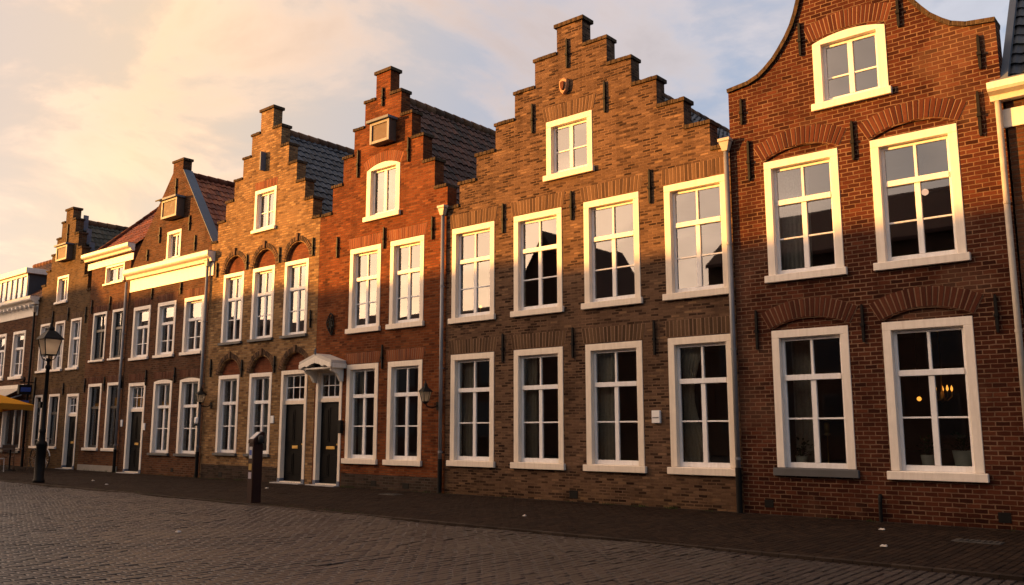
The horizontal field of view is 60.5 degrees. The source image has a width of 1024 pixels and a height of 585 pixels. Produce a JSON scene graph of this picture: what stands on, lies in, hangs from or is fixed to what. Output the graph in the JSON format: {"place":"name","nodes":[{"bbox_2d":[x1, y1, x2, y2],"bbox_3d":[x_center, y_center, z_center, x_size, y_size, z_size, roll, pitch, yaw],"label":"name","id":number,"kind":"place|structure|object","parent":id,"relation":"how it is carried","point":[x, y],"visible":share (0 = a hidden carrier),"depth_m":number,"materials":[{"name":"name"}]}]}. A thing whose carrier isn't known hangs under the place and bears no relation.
{"place":"outdoors","nodes":[
{"label":"outdoors","id":0,"kind":"place"},
{"bbox_2d":[0,259,51,465],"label":"dormer house","id":1,"kind":"structure","parent":0,"point":[20,293],"depth_m":35.93,"materials":[{"name":"brown brick"}]},
{"bbox_2d":[0,334,6,380],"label":"window","id":2,"kind":"structure","parent":1,"relation":"in","point":[3,336],"depth_m":36.59,"materials":[{"name":"white paint"}]},
{"bbox_2d":[0,410,22,452],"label":"window","id":3,"kind":"structure","parent":1,"relation":"in","point":[5,414],"depth_m":35.54,"materials":[{"name":"white paint"}]},
{"bbox_2d":[7,330,25,379],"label":"window","id":4,"kind":"structure","parent":1,"relation":"in","point":[16,335],"depth_m":35.70,"materials":[{"name":"white paint"}]},
{"bbox_2d":[20,206,127,469],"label":"stepped gable house","id":5,"kind":"structure","parent":0,"point":[64,304],"depth_m":33.00,"materials":[{"name":"brown brick"}]},
{"bbox_2d":[17,377,35,404],"bbox_3d":[-18.663,3.803,33.725,0.186,1.100,0.600,-8,-12,40],"label":"hanging sign","id":6,"kind":"object","parent":5,"relation":"attached to","point":[24,389],"visible":0.94,"depth_m":33.69,"materials":[{"name":"blue metal"}]},
{"bbox_2d":[28,395,42,447],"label":"window","id":7,"kind":"structure","parent":5,"relation":"in","point":[36,415],"depth_m":33.65,"materials":[{"name":"white paint"}]},
{"bbox_2d":[35,323,50,372],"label":"window","id":8,"kind":"structure","parent":5,"relation":"in","point":[40,369],"depth_m":34.05,"materials":[{"name":"white paint"}]},
{"bbox_2d":[45,394,59,448],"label":"window","id":9,"kind":"structure","parent":5,"relation":"in","point":[51,396],"depth_m":32.78,"materials":[{"name":"white paint"}]},
{"bbox_2d":[49,320,65,371],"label":"window","id":10,"kind":"structure","parent":5,"relation":"in","point":[55,368],"depth_m":33.14,"materials":[{"name":"white paint"}]},
{"bbox_2d":[53,274,68,304],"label":"window","id":11,"kind":"structure","parent":5,"relation":"in","point":[59,300],"depth_m":33.56,"materials":[{"name":"white paint"}]},
{"bbox_2d":[66,416,75,466],"bbox_3d":[-15.822,5.367,31.536,0.780,1.810,0.147,-8,-12,40],"label":"door","id":12,"kind":"structure","parent":5,"relation":"in","point":[72,418],"depth_m":31.63,"materials":[{"name":"black paint"}]},
{"bbox_2d":[69,397,76,413],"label":"transom window","id":13,"kind":"structure","parent":5,"relation":"in","point":[71,405],"depth_m":31.85,"materials":[{"name":"white paint"}]},
{"bbox_2d":[65,317,81,369],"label":"window","id":14,"kind":"structure","parent":5,"relation":"in","point":[73,337],"depth_m":32.32,"materials":[{"name":"white paint"}]},
{"bbox_2d":[112,157,234,477],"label":"gabled house","id":15,"kind":"structure","parent":0,"point":[165,273],"depth_m":28.12,"materials":[{"name":"brown brick"}]},
{"bbox_2d":[128,412,141,471],"bbox_3d":[-12.215,4.840,28.506,0.920,1.910,0.147,-8,-12,40],"label":"door","id":16,"kind":"structure","parent":15,"relation":"in","point":[135,437],"depth_m":28.59,"materials":[{"name":"black paint"}]},
{"bbox_2d":[131,386,143,408],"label":"transom window","id":17,"kind":"structure","parent":15,"relation":"in","point":[137,387],"depth_m":28.81,"materials":[{"name":"white paint"}]},
{"bbox_2d":[128,305,150,360],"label":"window","id":18,"kind":"structure","parent":15,"relation":"in","point":[136,317],"depth_m":29.19,"materials":[{"name":"white paint"}]},
{"bbox_2d":[144,311,148,328],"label":"curtain","id":19,"kind":"object","parent":15,"relation":"hanging from","point":[146,314],"visible":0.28,"depth_m":29.54,"materials":[{"name":"white fabric"}]},
{"bbox_2d":[147,380,172,455],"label":"window","id":20,"kind":"structure","parent":15,"relation":"in","point":[157,385],"depth_m":27.67,"materials":[{"name":"white paint"}]},
{"bbox_2d":[152,300,176,358],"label":"window","id":21,"kind":"structure","parent":15,"relation":"in","point":[161,306],"depth_m":28.14,"materials":[{"name":"white paint"}]},
{"bbox_2d":[161,385,169,449],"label":"curtain","id":22,"kind":"object","parent":15,"relation":"hanging from","point":[167,410],"visible":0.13,"depth_m":27.85,"materials":[{"name":"fabric"}]},
{"bbox_2d":[168,307,173,321],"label":"curtain","id":23,"kind":"object","parent":15,"relation":"hanging from","point":[170,314],"visible":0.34,"depth_m":28.48,"materials":[{"name":"white fabric"}]},
{"bbox_2d":[165,228,181,259],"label":"window","id":24,"kind":"structure","parent":15,"relation":"in","point":[170,236],"depth_m":28.44,"materials":[{"name":"beige paint"}]},
{"bbox_2d":[173,378,199,456],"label":"window","id":25,"kind":"structure","parent":15,"relation":"in","point":[182,405],"depth_m":26.67,"materials":[{"name":"white paint"}]},
{"bbox_2d":[179,295,203,355],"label":"window","id":26,"kind":"structure","parent":15,"relation":"in","point":[188,301],"depth_m":27.09,"materials":[{"name":"white paint"}]},
{"bbox_2d":[187,383,197,450],"bbox_3d":[-9.578,3.796,26.691,0.950,2.170,0.066,-8,-12,40],"label":"curtain","id":27,"kind":"object","parent":15,"relation":"hanging from","point":[194,415],"visible":0.17,"depth_m":26.83,"materials":[{"name":"fabric"}]},
{"bbox_2d":[195,302,201,317],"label":"curtain","id":28,"kind":"object","parent":15,"relation":"hanging from","point":[198,307],"visible":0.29,"depth_m":27.41,"materials":[{"name":"white fabric"}]},
{"bbox_2d":[194,104,353,484],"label":"stepped gable house","id":29,"kind":"structure","parent":0,"point":[263,305],"depth_m":24.87,"materials":[{"name":"brown brick"}]},
{"bbox_2d":[193,417,198,425],"bbox_3d":[-9.297,3.790,25.785,0.160,0.260,0.122,-8,-12,40],"label":"camera box","id":30,"kind":"object","parent":29,"relation":"attached to","point":[196,419],"visible":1,"depth_m":25.75,"materials":[{"name":"white plastic"}]},
{"bbox_2d":[195,385,211,408],"bbox_3d":[-9.036,3.057,25.648,0.336,0.672,0.430,-8,-12,40],"label":"wall lantern","id":31,"kind":"object","parent":29,"relation":"attached to","point":[200,394],"depth_m":25.55,"materials":[{"name":"black metal"}]},
{"bbox_2d":[212,374,239,455],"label":"window","id":32,"kind":"structure","parent":29,"relation":"in","point":[221,403],"depth_m":25.27,"materials":[{"name":"white paint"}]},
{"bbox_2d":[218,271,244,345],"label":"window","id":33,"kind":"structure","parent":29,"relation":"in","point":[234,276],"depth_m":25.75,"materials":[{"name":"white paint"}]},
{"bbox_2d":[227,381,236,449],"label":"curtain","id":34,"kind":"object","parent":29,"relation":"hanging from","point":[233,413],"visible":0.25,"depth_m":25.42,"materials":[{"name":"fabric"}]},
{"bbox_2d":[243,372,271,456],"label":"window","id":35,"kind":"structure","parent":29,"relation":"in","point":[252,402],"depth_m":24.27,"materials":[{"name":"white paint"}]},
{"bbox_2d":[247,265,274,342],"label":"window","id":36,"kind":"structure","parent":29,"relation":"in","point":[254,337],"depth_m":24.77,"materials":[{"name":"white paint"}]},
{"bbox_2d":[259,379,268,450],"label":"curtain","id":37,"kind":"object","parent":29,"relation":"hanging from","point":[266,394],"visible":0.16,"depth_m":24.43,"materials":[{"name":"fabric"}]},
{"bbox_2d":[251,185,276,233],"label":"window","id":38,"kind":"structure","parent":29,"relation":"in","point":[258,213],"depth_m":25.20,"materials":[{"name":"white paint"}]},
{"bbox_2d":[279,258,308,338],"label":"window","id":39,"kind":"structure","parent":29,"relation":"in","point":[289,266],"depth_m":23.78,"materials":[{"name":"white paint"}]},
{"bbox_2d":[284,404,303,481],"bbox_3d":[-5.711,3.940,23.037,0.930,1.990,0.147,-8,-12,40],"label":"door","id":40,"kind":"structure","parent":29,"relation":"in","point":[294,413],"depth_m":23.09,"materials":[{"name":"black paint"}]},
{"bbox_2d":[286,374,304,400],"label":"transom window","id":41,"kind":"structure","parent":29,"relation":"in","point":[287,381],"depth_m":23.36,"materials":[{"name":"white paint"}]},
{"bbox_2d":[299,66,495,492],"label":"stepped gable house","id":42,"kind":"structure","parent":0,"point":[378,318],"depth_m":21.71,"materials":[{"name":"red brick"}]},
{"bbox_2d":[319,402,338,483],"bbox_3d":[-4.585,3.776,22.091,0.850,2.020,0.147,-8,-12,40],"label":"door","id":43,"kind":"structure","parent":42,"relation":"in","point":[330,410],"depth_m":22.14,"materials":[{"name":"black paint"}]},
{"bbox_2d":[321,373,338,397],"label":"transom window","id":44,"kind":"structure","parent":42,"relation":"in","point":[322,383],"depth_m":22.40,"materials":[{"name":"white paint"}]},
{"bbox_2d":[341,363,378,464],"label":"window","id":45,"kind":"structure","parent":42,"relation":"in","point":[349,457],"depth_m":21.46,"materials":[{"name":"beige paint"}]},
{"bbox_2d":[358,372,364,454],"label":"curtain","id":46,"kind":"object","parent":42,"relation":"hanging from","point":[362,374],"visible":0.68,"depth_m":21.77,"materials":[{"name":"fabric"}]},
{"bbox_2d":[345,244,380,333],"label":"window","id":47,"kind":"structure","parent":42,"relation":"in","point":[353,328],"depth_m":21.94,"materials":[{"name":"beige paint"}]},
{"bbox_2d":[363,161,400,222],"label":"window","id":48,"kind":"structure","parent":42,"relation":"in","point":[385,166],"depth_m":21.88,"materials":[{"name":"beige paint"}]},
{"bbox_2d":[380,169,392,211],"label":"curtain","id":49,"kind":"object","parent":42,"relation":"hanging from","point":[382,176],"visible":0.48,"depth_m":22.14,"materials":[{"name":"white fabric"}]},
{"bbox_2d":[392,169,395,208],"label":"curtain","id":50,"kind":"object","parent":42,"relation":"hanging from","point":[394,180],"visible":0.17,"depth_m":22.00,"materials":[{"name":"white fabric"}]},
{"bbox_2d":[382,359,422,465],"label":"window","id":51,"kind":"structure","parent":42,"relation":"in","point":[392,394],"depth_m":20.49,"materials":[{"name":"beige paint"}]},
{"bbox_2d":[385,235,424,329],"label":"window","id":52,"kind":"structure","parent":42,"relation":"in","point":[395,246],"depth_m":20.96,"materials":[{"name":"beige paint"}]},
{"bbox_2d":[418,380,438,409],"bbox_3d":[-1.882,2.288,19.597,0.336,0.672,0.430,-8,-12,40],"label":"wall lantern","id":53,"kind":"object","parent":42,"relation":"attached to","point":[425,391],"depth_m":19.48,"materials":[{"name":"black metal"}]},
{"bbox_2d":[0,0,1008,274],"label":"sky","id":54,"kind":"structure","parent":0,"point":[99,99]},
{"bbox_2d":[0,481,1023,584],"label":"road paving","id":55,"kind":"structure","parent":0,"point":[59,536],"depth_m":9.95,"materials":[{"name":"grey stone"}]},
{"bbox_2d":[0,466,1023,575],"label":"pavement paving","id":56,"kind":"structure","parent":0,"point":[922,545],"depth_m":13.29,"materials":[{"name":"grey stone"}]},
{"bbox_2d":[0,444,15,469],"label":"cafe chair","id":57,"kind":"object","parent":56,"relation":"on","point":[8,446],"visible":0.97,"depth_m":31.09,"materials":[{"name":"black metal"}]},
{"bbox_2d":[0,448,21,470],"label":"cafe table","id":58,"kind":"object","parent":56,"relation":"on","point":[8,469],"visible":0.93,"depth_m":29.97,"materials":[{"name":"black metal"}]},
{"bbox_2d":[0,395,33,411],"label":"parasol","id":59,"kind":"object","parent":56,"relation":"on","point":[8,404],"visible":1,"depth_m":30.39,"materials":[{"name":"yellow fabric"}]},
{"bbox_2d":[26,445,47,469],"bbox_3d":[-16.423,5.708,30.328,0.404,0.882,0.458,-4,-10,23],"label":"cafe chair","id":60,"kind":"object","parent":56,"relation":"on","point":[34,457],"visible":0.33,"depth_m":30.17,"materials":[{"name":"grey metal"}]},
{"bbox_2d":[29,438,51,468],"bbox_3d":[-17.271,5.887,32.090,1.762,1.090,0.583,-8,-12,40],"label":"bicycle","id":61,"kind":"object","parent":56,"relation":"on","point":[48,452],"visible":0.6,"depth_m":32.26,"materials":[{"name":"black metal"}]},
{"bbox_2d":[32,320,63,482],"bbox_3d":[-12.521,2.887,23.516,0.562,4.340,0.523,-8,-12,40],"label":"street lamp","id":62,"kind":"object","parent":56,"relation":"on","point":[50,339],"visible":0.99,"depth_m":23.49,"materials":[{"name":"black metal"}]},
{"bbox_2d":[246,432,264,502],"bbox_3d":[-4.901,3.350,16.829,0.230,1.347,0.317,8,-12,-43],"label":"parking post","id":63,"kind":"object","parent":56,"relation":"on","point":[256,440],"visible":0.99,"depth_m":16.79,"materials":[{"name":"black metal"}]},
{"bbox_2d":[380,493,403,494],"bbox_3d":[-2.603,4.341,18.854,0.500,0.034,0.300,-8,-12,40],"label":"drain cover","id":64,"kind":"object","parent":56,"relation":"on","point":[390,494],"visible":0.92,"depth_m":18.78,"materials":[{"name":"metal"}]},
{"bbox_2d":[2,470,1015,530],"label":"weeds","id":65,"kind":"object","parent":56,"relation":"on","point":[349,486],"visible":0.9,"depth_m":17.25,"materials":[{"name":"green plant"}]},
{"bbox_2d":[951,538,1004,544],"bbox_3d":[5.751,3.081,10.834,0.550,0.034,0.280,-8,-12,40],"label":"drain cover","id":66,"kind":"object","parent":56,"relation":"on","point":[978,541],"visible":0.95,"depth_m":10.77,"materials":[{"name":"metal"}]},
{"bbox_2d":[824,422,829,462],"bbox_3d":[5.131,2.485,14.256,0.140,0.743,0.136,-8,-12,40],"label":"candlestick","id":67,"kind":"object","parent":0,"point":[826,429],"visible":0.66,"depth_m":14.26,"materials":[{"name":"metal"}]},
{"label":"ground","id":68,"kind":"structure","parent":0,"visible":0},
{"bbox_2d":[77,206,158,471],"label":"house","id":69,"kind":"structure","parent":68,"relation":"on","point":[113,259],"depth_m":30.64,"materials":[{"name":"brown brick"}]},
{"bbox_2d":[81,383,101,450],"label":"window","id":70,"kind":"structure","parent":69,"relation":"in","point":[87,447],"depth_m":30.70,"materials":[{"name":"white paint"}]},
{"bbox_2d":[88,311,106,362],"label":"window","id":71,"kind":"structure","parent":69,"relation":"in","point":[95,331],"depth_m":31.15,"materials":[{"name":"white paint"}]},
{"bbox_2d":[100,382,117,450],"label":"window","id":72,"kind":"structure","parent":69,"relation":"in","point":[106,447],"depth_m":29.83,"materials":[{"name":"white paint"}]},
{"bbox_2d":[102,262,124,285],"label":"window","id":73,"kind":"structure","parent":69,"relation":"in","point":[108,281],"depth_m":30.84,"materials":[{"name":"white paint"}]},
{"bbox_2d":[107,308,122,360],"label":"window","id":74,"kind":"structure","parent":69,"relation":"in","point":[114,328],"depth_m":30.26,"materials":[{"name":"white paint"}]},
{"bbox_2d":[0,480,1023,581],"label":"kerb","id":75,"kind":"structure","parent":68,"relation":"on","point":[1005,577],"depth_m":10.71,"materials":[{"name":"stone"}]},
{"bbox_2d":[717,0,1023,530],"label":"bell gable house","id":76,"kind":"structure","parent":68,"relation":"on","point":[859,109],"depth_m":14.02,"materials":[{"name":"brown brick"}]},
{"bbox_2d":[777,167,812,269],"bbox_3d":[4.844,-1.235,15.038,0.550,1.950,0.066,-8,-12,40],"label":"curtain","id":77,"kind":"object","parent":76,"relation":"hanging from","point":[790,216],"visible":0.6,"depth_m":15.06,"materials":[{"name":"grey fabric"}]},
{"bbox_2d":[791,437,814,462],"bbox_3d":[4.818,2.639,14.486,0.530,0.514,0.291,-8,-12,40],"label":"potted plant","id":78,"kind":"object","parent":76,"relation":"on","point":[801,458],"visible":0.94,"depth_m":14.46,"materials":[{"name":"green plant"}]},
{"bbox_2d":[791,340,814,462],"bbox_3d":[4.955,1.820,14.862,0.370,2.240,0.066,-8,-12,40],"label":"curtain","id":79,"kind":"object","parent":76,"relation":"hanging from","point":[801,357],"visible":0.69,"depth_m":14.89,"materials":[{"name":"fabric"}]},
{"bbox_2d":[763,148,847,283],"bbox_3d":[4.994,-1.236,14.803,1.380,2.120,0.595,-8,-12,40],"label":"window","id":80,"kind":"structure","parent":76,"relation":"in","point":[772,204],"depth_m":14.69,"materials":[{"name":"white paint"}]},
{"bbox_2d":[771,325,859,477],"bbox_3d":[4.994,1.786,14.327,1.380,2.380,0.595,-8,-12,40],"label":"window","id":81,"kind":"structure","parent":76,"relation":"in","point":[785,466],"depth_m":14.22,"materials":[{"name":"white paint"}]},
{"bbox_2d":[811,24,891,111],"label":"window","id":82,"kind":"structure","parent":76,"relation":"in","point":[847,36],"depth_m":14.47,"materials":[{"name":"white paint"}]},
{"bbox_2d":[914,333,921,400],"bbox_3d":[7.045,1.252,15.272,0.080,1.270,0.080,-8,-12,40],"label":"lamp","id":83,"kind":"object","parent":76,"relation":"hanging from","point":[919,398],"visible":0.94,"depth_m":15.23,"materials":[{"name":"black metal"}]},
{"bbox_2d":[870,123,970,270],"bbox_3d":[6.364,-1.418,13.649,1.380,2.120,0.595,-8,-12,40],"label":"window","id":84,"kind":"structure","parent":76,"relation":"in","point":[878,147],"depth_m":13.52,"materials":[{"name":"white paint"}]},
{"bbox_2d":[921,157,928,195],"bbox_3d":[7.037,-1.986,14.990,0.120,0.680,0.120,-8,-12,40],"label":"lamp","id":85,"kind":"object","parent":76,"relation":"hanging from","point":[924,191],"visible":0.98,"depth_m":14.93,"materials":[{"name":"white glass"}]},
{"bbox_2d":[906,435,947,465],"bbox_3d":[6.279,2.429,13.268,0.345,0.552,0.558,3,-9,-16],"label":"potted plant","id":86,"kind":"object","parent":76,"relation":"on","point":[928,458],"visible":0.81,"depth_m":13.21,"materials":[{"name":"green plant"}]},
{"bbox_2d":[882,316,989,482],"bbox_3d":[6.364,1.605,13.174,1.380,2.380,0.595,-8,-12,40],"label":"window","id":87,"kind":"structure","parent":76,"relation":"in","point":[975,473],"depth_m":13.04,"materials":[{"name":"white paint"}]},
{"bbox_2d":[936,331,952,402],"bbox_3d":[7.057,1.154,14.487,0.320,1.320,0.323,-8,-12,40],"label":"chandelier","id":88,"kind":"object","parent":76,"relation":"hanging from","point":[942,398],"visible":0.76,"depth_m":14.38,"materials":[{"name":"black metal"}]},
{"bbox_2d":[950,432,971,465],"bbox_3d":[6.686,2.357,12.983,0.457,0.604,0.329,-8,-12,40],"label":"potted plant","id":89,"kind":"object","parent":76,"relation":"on","point":[962,457],"visible":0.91,"depth_m":12.90,"materials":[{"name":"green plant"}]},
{"bbox_2d":[986,0,1023,425],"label":"house","id":90,"kind":"structure","parent":68,"relation":"on","point":[1007,87],"depth_m":12.65,"materials":[{"name":"white paint"}]},
{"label":"pavement","id":91,"kind":"structure","parent":0,"visible":0},
{"bbox_2d":[437,14,743,511],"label":"stepped gable house","id":92,"kind":"structure","parent":91,"relation":"on","point":[614,241],"depth_m":17.80,"materials":[{"name":"brown brick"}]},
{"bbox_2d":[463,362,473,455],"bbox_3d":[-0.928,2.557,19.423,0.420,2.280,0.066,-8,-12,40],"label":"curtain","id":93,"kind":"object","parent":92,"relation":"hanging from","point":[468,377],"visible":0.6,"depth_m":19.45,"materials":[{"name":"fabric"}]},
{"bbox_2d":[446,352,494,467],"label":"window","id":94,"kind":"structure","parent":92,"relation":"in","point":[456,390],"depth_m":19.09,"materials":[{"name":"beige paint"}]},
{"bbox_2d":[448,221,495,323],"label":"window","id":95,"kind":"structure","parent":92,"relation":"in","point":[457,234],"depth_m":19.55,"materials":[{"name":"beige paint"}]},
{"bbox_2d":[526,358,537,457],"bbox_3d":[0.411,2.380,18.295,0.300,2.280,0.066,-8,-12,40],"label":"curtain","id":96,"kind":"object","parent":92,"relation":"hanging from","point":[531,416],"visible":0.86,"depth_m":18.27,"materials":[{"name":"fabric"}]},
{"bbox_2d":[510,207,563,317],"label":"window","id":97,"kind":"structure","parent":92,"relation":"in","point":[556,213],"depth_m":18.35,"materials":[{"name":"beige paint"}]},
{"bbox_2d":[510,346,565,469],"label":"window","id":98,"kind":"structure","parent":92,"relation":"in","point":[520,462],"depth_m":17.90,"materials":[{"name":"beige paint"}]},
{"bbox_2d":[560,125,576,170],"bbox_3d":[1.183,-3.008,18.475,0.430,1.140,0.066,-8,-12,40],"label":"curtain","id":99,"kind":"object","parent":92,"relation":"hanging from","point":[564,145],"visible":0.6,"depth_m":18.51,"materials":[{"name":"white fabric"}]},
{"bbox_2d":[543,110,594,181],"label":"window","id":100,"kind":"structure","parent":92,"relation":"in","point":[552,174],"depth_m":18.16,"materials":[{"name":"beige paint"}]},
{"bbox_2d":[598,353,615,459],"bbox_3d":[1.876,2.186,17.061,0.450,2.280,0.066,-8,-12,40],"label":"curtain","id":101,"kind":"object","parent":92,"relation":"hanging from","point":[606,366],"visible":0.75,"depth_m":17.07,"materials":[{"name":"fabric"}]},
{"bbox_2d":[581,191,642,309],"bbox_3d":[2.079,-0.772,17.244,1.400,2.180,0.595,-8,-12,40],"label":"window","id":102,"kind":"structure","parent":92,"relation":"in","point":[589,208],"depth_m":17.17,"materials":[{"name":"beige paint"}]},
{"bbox_2d":[583,340,646,472],"bbox_3d":[2.079,2.187,16.779,1.400,2.430,0.595,-8,-12,40],"label":"window","id":103,"kind":"structure","parent":92,"relation":"in","point":[591,350],"depth_m":16.70,"materials":[{"name":"beige paint"}]},
{"bbox_2d":[662,174,728,300],"bbox_3d":[3.479,-0.957,16.065,1.380,2.180,0.595,-8,-12,40],"label":"window","id":104,"kind":"structure","parent":92,"relation":"in","point":[673,292],"depth_m":16.01,"materials":[{"name":"beige paint"}]},
{"bbox_2d":[682,347,709,462],"bbox_3d":[3.318,1.995,15.847,0.500,2.280,0.066,-8,-12,40],"label":"curtain","id":105,"kind":"object","parent":92,"relation":"hanging from","point":[691,358],"visible":0.82,"depth_m":15.89,"materials":[{"name":"fabric"}]},
{"bbox_2d":[667,334,735,476],"bbox_3d":[3.479,2.002,15.600,1.380,2.430,0.595,-8,-12,40],"label":"window","id":106,"kind":"structure","parent":92,"relation":"in","point":[678,466],"depth_m":15.55,"materials":[{"name":"beige paint"}]},
{"bbox_2d":[445,493,1022,530],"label":"kerb strip","id":107,"kind":"object","parent":91,"relation":"on","point":[779,515],"visible":0.44,"depth_m":14.17,"materials":[{"name":"stone"}]}
]}

